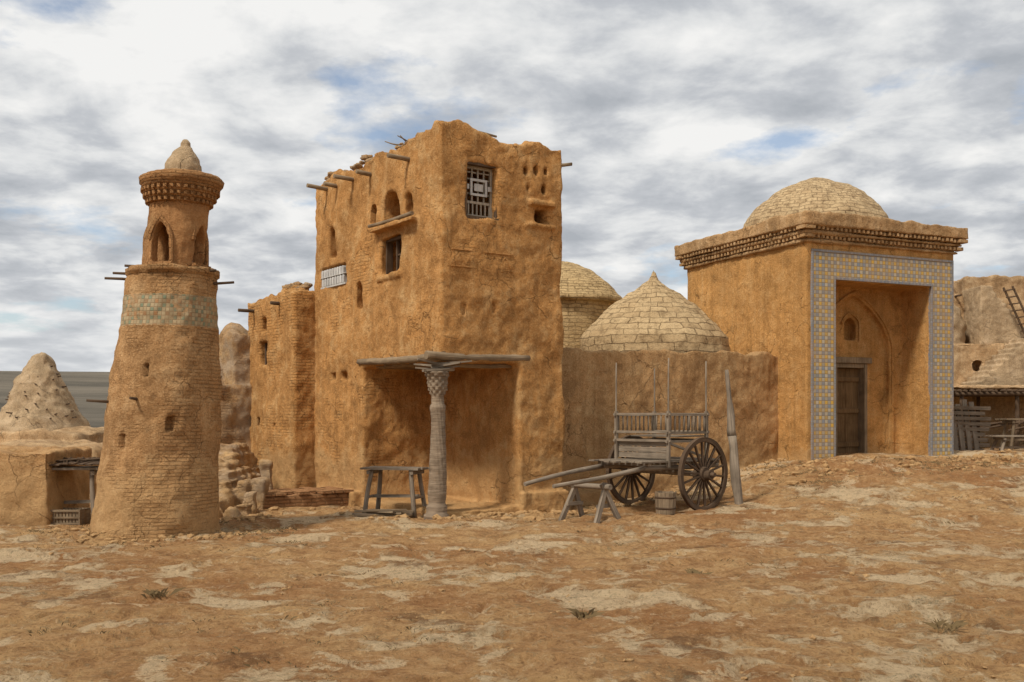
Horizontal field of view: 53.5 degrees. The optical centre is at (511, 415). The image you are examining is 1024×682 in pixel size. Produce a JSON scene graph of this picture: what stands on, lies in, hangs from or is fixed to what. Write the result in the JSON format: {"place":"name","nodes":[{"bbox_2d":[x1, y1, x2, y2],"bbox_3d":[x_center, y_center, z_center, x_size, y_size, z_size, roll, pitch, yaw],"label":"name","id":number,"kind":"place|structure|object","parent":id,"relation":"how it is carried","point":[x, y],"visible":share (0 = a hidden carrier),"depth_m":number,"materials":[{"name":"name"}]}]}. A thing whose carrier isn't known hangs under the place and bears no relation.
{"place":"outdoors","nodes":[
{"label":"outdoors","id":0,"kind":"place"},
{"bbox_2d":[0,371,1023,681],"bbox_3d":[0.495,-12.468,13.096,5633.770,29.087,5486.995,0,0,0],"label":"ground","id":1,"kind":"structure","parent":0,"point":[656,613],"depth_m":9.39,"materials":[{"name":"brown soil"}]},
{"bbox_2d":[0,445,91,525],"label":"wall","id":2,"kind":"structure","parent":1,"relation":"on","point":[35,488],"depth_m":15.24,"materials":[{"name":"paint"}]},
{"bbox_2d":[0,426,103,497],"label":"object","id":3,"kind":"structure","parent":2,"relation":"on","point":[89,436],"depth_m":23.45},
{"bbox_2d":[0,352,90,430],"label":"clay kiln cone","id":4,"kind":"object","parent":3,"relation":"on","point":[40,396],"visible":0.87,"depth_m":25.43,"materials":[{"name":"beige soil"}]},
{"bbox_2d":[50,508,89,524],"bbox_3d":[-6.820,1.540,15.460,0.640,0.249,0.380,0,0,0],"label":"wooden crate","id":5,"kind":"object","parent":1,"relation":"on","point":[76,516],"visible":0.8,"depth_m":15.29,"materials":[{"name":"grey wood"}]},
{"bbox_2d":[49,457,99,514],"bbox_3d":[-6.749,1.173,15.725,1.104,1.045,0.762,0,0,0],"label":"market stall","id":6,"kind":"object","parent":1,"relation":"on","point":[88,463],"visible":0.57,"depth_m":15.49,"materials":[{"name":"grey wood"}]},
{"bbox_2d":[86,139,233,540],"bbox_3d":[-5.008,-0.938,14.222,1.808,5.838,1.860,0,0,-38],"label":"minaret","id":7,"kind":"object","parent":1,"relation":"on","point":[157,471],"visible":0.98,"depth_m":13.65,"materials":[{"name":"brick"}]},
{"bbox_2d":[219,322,251,450],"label":"rounded tower","id":8,"kind":"structure","parent":1,"relation":"on","point":[234,360],"depth_m":21.67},
{"bbox_2d":[218,442,272,517],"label":"rubble stairs","id":9,"kind":"structure","parent":1,"relation":"on","point":[245,483],"depth_m":17.74,"materials":[{"name":"beige stone"}]},
{"bbox_2d":[248,285,315,488],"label":"walls","id":10,"kind":"structure","parent":1,"relation":"on","point":[282,429],"depth_m":20.21,"materials":[{"name":"brick"}]},
{"bbox_2d":[238,301,279,364],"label":"wood parts","id":11,"kind":"object","parent":10,"relation":"on","point":[253,310],"visible":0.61,"depth_m":21.32,"materials":[{"name":"brown wood"}]},
{"bbox_2d":[282,281,312,289],"bbox_3d":[-4.349,-2.566,20.525,0.494,0.270,0.831,0,0,-44],"label":"roof rubble","id":12,"kind":"object","parent":10,"relation":"on","point":[306,285],"visible":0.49,"depth_m":20.39,"materials":[{"name":"beige stone"}]},
{"bbox_2d":[264,486,353,508],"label":"brick platform","id":13,"kind":"structure","parent":1,"relation":"on","point":[305,497],"depth_m":18.08,"materials":[{"name":"brown brick"}]},
{"bbox_2d":[352,509,412,516],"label":"planks","id":14,"kind":"object","parent":1,"relation":"on","point":[378,512],"visible":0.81,"depth_m":16.14,"materials":[{"name":"brown wood"}]},
{"bbox_2d":[360,466,428,516],"bbox_3d":[-1.918,1.249,16.750,1.075,0.803,0.576,0,0,17],"label":"wooden table","id":15,"kind":"object","parent":1,"relation":"on","point":[378,496],"visible":0.92,"depth_m":16.65,"materials":[{"name":"grey wood"}]},
{"bbox_2d":[424,371,448,519],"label":"carved column","id":16,"kind":"structure","parent":1,"relation":"on","point":[437,382],"depth_m":16.11,"materials":[{"name":"grey stone"}]},
{"bbox_2d":[414,358,471,371],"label":"brackets","id":17,"kind":"object","parent":16,"relation":"on","point":[436,366],"visible":0.97,"depth_m":16.16,"materials":[{"name":"grey wood"}]},
{"bbox_2d":[314,119,568,516],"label":"walls","id":18,"kind":"structure","parent":1,"relation":"on","point":[505,432],"depth_m":17.43,"materials":[{"name":"paint"}]},
{"bbox_2d":[321,265,346,288],"bbox_3d":[-3.389,-2.640,19.477,0.120,0.360,1.080,0,0,-35],"label":"plaster grille","id":19,"kind":"object","parent":18,"relation":"attached to","point":[334,277],"visible":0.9,"depth_m":19.38,"materials":[{"name":"white paint"}]},
{"bbox_2d":[324,132,423,180],"bbox_3d":[-2.454,-4.657,18.438,0.391,0.248,4.133,0,0,-35],"label":"roof rubble","id":20,"kind":"object","parent":18,"relation":"on","point":[365,158],"visible":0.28,"depth_m":18.58,"materials":[{"name":"beige stone"}]},
{"bbox_2d":[385,135,406,145],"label":"roof sticks","id":21,"kind":"object","parent":20,"relation":"on","point":[400,136],"visible":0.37,"depth_m":17.48,"materials":[{"name":"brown wood"}]},
{"bbox_2d":[306,131,571,227],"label":"roof logs","id":22,"kind":"object","parent":18,"relation":"on","point":[369,174],"visible":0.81,"depth_m":17.79,"materials":[{"name":"brown wood"}]},
{"bbox_2d":[386,161,498,273],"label":"window frames","id":23,"kind":"structure","parent":18,"relation":"attached to","point":[389,254],"depth_m":17.65,"materials":[{"name":"brown wood"}]},
{"bbox_2d":[356,350,530,369],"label":"porch beams","id":24,"kind":"structure","parent":18,"relation":"attached to","point":[398,362],"depth_m":16.90,"materials":[{"name":"grey wood"}]},
{"bbox_2d":[467,165,491,217],"bbox_3d":[-0.570,-3.675,16.768,0.570,0.850,0.045,0,0,-35],"label":"lattice window","id":25,"kind":"structure","parent":18,"relation":"on","point":[472,202],"depth_m":16.80,"materials":[{"name":"grey wood"}]},
{"bbox_2d":[467,178,491,197],"bbox_3d":[-0.555,-3.750,16.739,0.520,0.280,0.019,0,0,-35],"label":"lattice ornament","id":26,"kind":"object","parent":25,"relation":"attached to","point":[478,187],"visible":1,"depth_m":16.74,"materials":[{"name":"grey wood"}]},
{"bbox_2d":[451,248,512,271],"bbox_3d":[-0.496,-2.534,16.646,1.210,0.296,0.099,0,0,-35],"label":"zigzag relief","id":27,"kind":"object","parent":18,"relation":"attached to","point":[505,258],"visible":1,"depth_m":16.52,"materials":[{"name":"paint"}]},
{"bbox_2d":[0,449,1023,681],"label":"scattered stones","id":28,"kind":"object","parent":1,"relation":"on","point":[83,538],"visible":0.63,"depth_m":15.93,"materials":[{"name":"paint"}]},
{"bbox_2d":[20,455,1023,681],"bbox_3d":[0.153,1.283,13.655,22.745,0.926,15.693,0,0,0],"label":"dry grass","id":29,"kind":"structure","parent":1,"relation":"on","point":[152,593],"depth_m":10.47,"materials":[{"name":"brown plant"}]},
{"bbox_2d":[558,480,620,522],"bbox_3d":[1.228,1.394,16.124,0.594,0.691,0.920,0,0,-41],"label":"sawhorse","id":30,"kind":"object","parent":1,"relation":"on","point":[604,487],"visible":0.76,"depth_m":15.96,"materials":[{"name":"grey wood"}]},
{"bbox_2d":[523,358,727,509],"bbox_3d":[1.849,0.329,16.668,3.755,2.524,2.011,0,0,-41],"label":"wooden cart","id":31,"kind":"object","parent":1,"relation":"on","point":[647,459],"visible":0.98,"depth_m":16.95,"materials":[{"name":"grey wood"}]},
{"bbox_2d":[654,491,676,514],"bbox_3d":[2.450,1.393,16.200,0.348,0.359,0.348,0,0,0],"label":"wooden bucket","id":32,"kind":"object","parent":1,"relation":"on","point":[665,502],"visible":0.99,"depth_m":16.06,"materials":[{"name":"brown wood"}]},
{"bbox_2d":[562,347,778,506],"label":"walls","id":33,"kind":"structure","parent":1,"relation":"on","point":[588,382],"depth_m":19.50,"materials":[{"name":"paint"}]},
{"bbox_2d":[560,261,621,348],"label":"dome rear","id":34,"kind":"structure","parent":33,"relation":"on","point":[588,297],"depth_m":22.73,"materials":[{"name":"brick"}]},
{"bbox_2d":[580,270,729,352],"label":"dome","id":35,"kind":"structure","parent":33,"relation":"on","point":[653,312],"depth_m":20.95,"materials":[{"name":"brick"}]},
{"bbox_2d":[725,370,742,504],"bbox_3d":[3.763,0.457,17.134,0.213,2.459,0.317,0,0,-37],"label":"leaning post","id":36,"kind":"object","parent":1,"relation":"on","point":[736,485],"visible":0.94,"depth_m":17.08,"materials":[{"name":"grey wood"}]},
{"bbox_2d":[674,177,967,460],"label":"mausoleum","id":37,"kind":"structure","parent":1,"relation":"on","point":[836,298],"depth_m":22.16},
{"bbox_2d":[837,368,858,453],"bbox_3d":[7.407,-0.055,22.602,0.762,1.970,0.100,0,0,-24],"label":"door","id":38,"kind":"structure","parent":37,"relation":"in","point":[847,379],"depth_m":22.60,"materials":[{"name":"brown wood"}]},
{"bbox_2d":[954,399,990,450],"bbox_3d":[11.344,0.292,25.223,1.021,1.424,0.511,0,0,0],"label":"plank stack","id":39,"kind":"object","parent":1,"relation":"on","point":[960,434],"visible":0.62,"depth_m":25.07,"materials":[{"name":"grey wood"}]},
{"bbox_2d":[954,275,1023,385],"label":"walls","id":40,"kind":"structure","parent":1,"relation":"on","point":[969,359],"depth_m":32.50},
{"bbox_2d":[954,305,966,343],"bbox_3d":[13.500,-2.844,32.093,1.550,1.849,1.570,0,0,0],"label":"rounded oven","id":41,"kind":"object","parent":40,"relation":"attached to","point":[960,326],"visible":0.13,"depth_m":31.49,"materials":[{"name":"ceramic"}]},
{"bbox_2d":[962,285,1023,344],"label":"upper storey wall","id":42,"kind":"structure","parent":40,"relation":"attached to","point":[989,318],"depth_m":31.30,"materials":[{"name":"beige paint"}]},
{"bbox_2d":[954,384,1023,448],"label":"pole shelter","id":43,"kind":"object","parent":1,"relation":"on","point":[1004,401],"visible":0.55,"depth_m":28.98,"materials":[{"name":"brown wood"}]},
{"bbox_2d":[960,338,1023,384],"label":"lower storey wall","id":44,"kind":"structure","parent":1,"relation":"on","point":[1005,366],"depth_m":29.92,"materials":[{"name":"paint"}]},
{"bbox_2d":[954,286,1023,337],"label":"ladder","id":45,"kind":"object","parent":44,"relation":"on","point":[1012,306],"visible":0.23,"depth_m":30.90,"materials":[{"name":"brown wood"}]},
{"bbox_2d":[983,435,1023,450],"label":"wooden bench","id":46,"kind":"object","parent":1,"relation":"on","point":[996,438],"visible":0.76,"depth_m":23.92,"materials":[{"name":"grey wood"}]},
{"bbox_2d":[995,418,1023,450],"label":"wooden table","id":47,"kind":"object","parent":1,"relation":"on","point":[1006,421],"visible":0.67,"depth_m":25.14,"materials":[{"name":"grey wood"}]},
{"bbox_2d":[0,0,1023,371],"label":"sky","id":48,"kind":"structure","parent":0,"point":[675,121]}
]}

